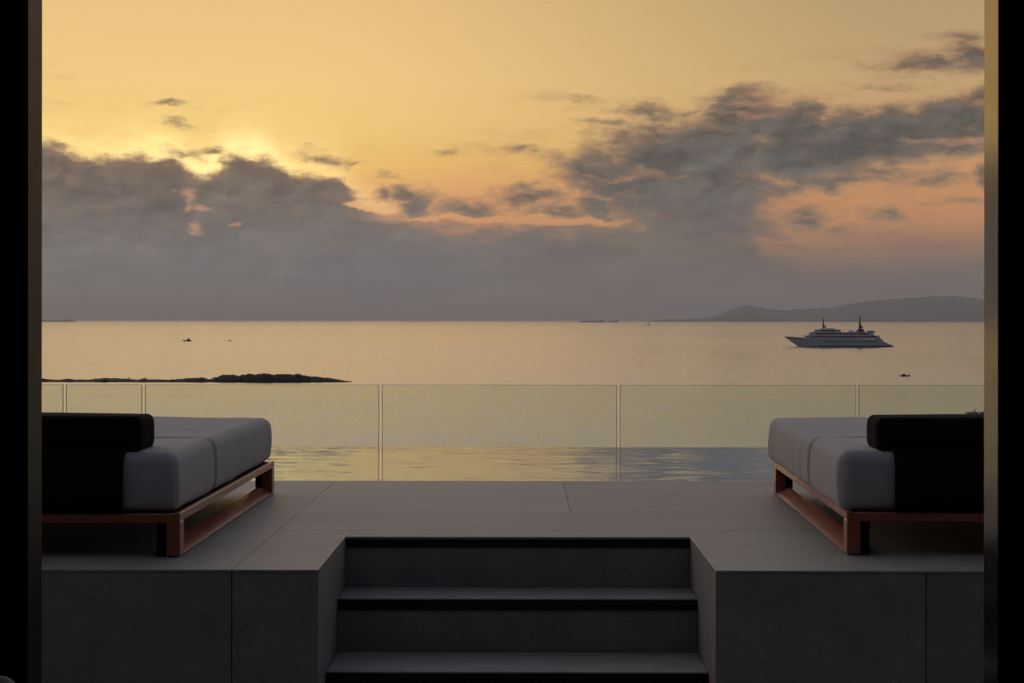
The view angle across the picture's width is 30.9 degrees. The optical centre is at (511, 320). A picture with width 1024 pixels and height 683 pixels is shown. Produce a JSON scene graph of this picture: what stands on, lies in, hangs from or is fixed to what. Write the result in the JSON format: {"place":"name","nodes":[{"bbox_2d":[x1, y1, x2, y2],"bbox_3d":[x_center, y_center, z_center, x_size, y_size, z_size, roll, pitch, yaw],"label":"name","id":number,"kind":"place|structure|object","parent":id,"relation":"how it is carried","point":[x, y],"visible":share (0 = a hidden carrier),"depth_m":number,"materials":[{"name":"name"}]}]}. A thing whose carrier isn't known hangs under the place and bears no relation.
{"place":"outdoors","nodes":[
{"label":"outdoors","id":0,"kind":"place"},
{"bbox_2d":[0,676,14,682],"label":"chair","id":1,"kind":"object","parent":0,"point":[4,679],"visible":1,"depth_m":2.55,"materials":[{"name":"grey fabric"}]},
{"bbox_2d":[42,481,983,682],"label":"terrace","id":2,"kind":"structure","parent":0,"point":[782,590],"depth_m":5.93,"materials":[{"name":"grey stone"}]},
{"bbox_2d":[42,412,273,556],"bbox_3d":[-1.918,0.558,7.396,1.620,0.480,2.340,0,0,0],"label":"daybed","id":3,"kind":"object","parent":2,"relation":"on","point":[167,475],"visible":0.88,"depth_m":6.27,"materials":[{"name":"grey fabric"}]},
{"bbox_2d":[768,414,983,554],"bbox_3d":[1.969,0.565,7.404,1.654,0.474,2.285,0,0,2],"label":"daybed","id":4,"kind":"object","parent":2,"relation":"on","point":[858,474],"visible":0.9,"depth_m":6.32,"materials":[{"name":"grey fabric"}]},
{"bbox_2d":[42,320,983,446],"bbox_3d":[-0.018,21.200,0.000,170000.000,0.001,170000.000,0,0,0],"label":"sea","id":5,"kind":"structure","parent":0,"point":[522,384],"depth_m":696.23,"materials":[{"name":"liquid"}]},
{"bbox_2d":[42,320,74,321],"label":"cargo ship","id":6,"kind":"object","parent":5,"relation":"on","point":[57,321],"visible":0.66,"depth_m":19017.83,"materials":[{"name":"paint"}]},
{"bbox_2d":[42,373,351,381],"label":"islet","id":7,"kind":"object","parent":5,"relation":"in","point":[265,378],"visible":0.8,"depth_m":630.14,"materials":[{"name":"black stone"}]},
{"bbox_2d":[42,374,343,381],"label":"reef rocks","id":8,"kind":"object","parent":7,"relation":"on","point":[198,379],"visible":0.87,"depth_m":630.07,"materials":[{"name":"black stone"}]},
{"bbox_2d":[579,320,605,321],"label":"cargo ship","id":9,"kind":"object","parent":5,"relation":"on","point":[593,321],"visible":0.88,"depth_m":18980.72,"materials":[{"name":"paint"}]},
{"bbox_2d":[784,316,893,346],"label":"yacht","id":10,"kind":"object","parent":5,"relation":"on","point":[829,337],"visible":0.95,"depth_m":1479.21,"materials":[{"name":"white paint"}]},
{"bbox_2d":[42,0,983,320],"label":"sky","id":11,"kind":"structure","parent":0,"point":[443,160],"materials":[{"name":"orange"}]},
{"bbox_2d":[645,296,983,321],"bbox_3d":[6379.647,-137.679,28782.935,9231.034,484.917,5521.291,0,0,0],"label":"hills","id":12,"kind":"structure","parent":0,"point":[944,309],"depth_m":27015.88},
{"bbox_2d":[964,409,983,413],"bbox_3d":[3.702,2.483,14.183,1.349,3.629,1.538,0,0,0],"label":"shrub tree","id":13,"kind":"object","parent":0,"point":[972,412],"visible":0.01,"depth_m":14.17,"materials":[{"name":"plant"}]},
{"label":"pool basin","id":14,"kind":"structure","parent":0,"visible":0},
{"bbox_2d":[42,384,63,411],"bbox_3d":[-3.746,0.841,12.247,1.553,0.832,0.056,0,0,0],"label":"glass panel","id":15,"kind":"object","parent":14,"relation":"on","point":[63,392],"visible":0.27,"depth_m":12.25,"materials":[{"name":"clear glass"}]},
{"bbox_2d":[66,384,141,412],"bbox_3d":[-2.699,0.842,12.240,0.504,0.832,0.056,0,0,0],"label":"glass panel","id":16,"kind":"object","parent":14,"relation":"on","point":[93,384],"visible":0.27,"depth_m":12.23,"materials":[{"name":"clear glass"}]},
{"bbox_2d":[145,384,378,446],"bbox_3d":[-1.653,0.843,12.234,1.549,0.832,0.056,0,0,0],"label":"glass panel","id":17,"kind":"object","parent":14,"relation":"on","point":[207,384],"visible":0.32,"depth_m":12.23,"materials":[{"name":"clear glass"}]},
{"bbox_2d":[382,385,616,446],"bbox_3d":[-0.084,0.844,12.223,1.553,0.832,0.056,0,0,0],"label":"glass panel","id":18,"kind":"object","parent":14,"relation":"on","point":[382,415],"visible":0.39,"depth_m":12.22,"materials":[{"name":"clear glass"}]},
{"bbox_2d":[250,447,773,480],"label":"pool water","id":19,"kind":"structure","parent":14,"relation":"in","point":[521,464],"depth_m":10.71,"materials":[{"name":"grey liquid"}]},
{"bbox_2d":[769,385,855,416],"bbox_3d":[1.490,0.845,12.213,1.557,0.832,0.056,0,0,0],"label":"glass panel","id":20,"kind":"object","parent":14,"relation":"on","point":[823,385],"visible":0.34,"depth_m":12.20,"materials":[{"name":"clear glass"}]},
{"bbox_2d":[858,385,983,416],"bbox_3d":[3.063,0.847,12.203,1.552,0.832,0.056,0,0,0],"label":"glass panel","id":21,"kind":"object","parent":14,"relation":"on","point":[908,385],"visible":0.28,"depth_m":12.20,"materials":[{"name":"clear glass"}]},
{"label":"floor","id":22,"kind":"structure","parent":0,"visible":0},
{"bbox_2d":[0,0,1023,682],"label":"house","id":23,"kind":"structure","parent":22,"relation":"on","point":[20,340],"depth_m":3.01,"materials":[{"name":"grey paint"}]},
{"bbox_2d":[326,539,707,682],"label":"steps","id":24,"kind":"structure","parent":22,"relation":"on","point":[573,611],"depth_m":6.53,"materials":[{"name":"grey stone"}]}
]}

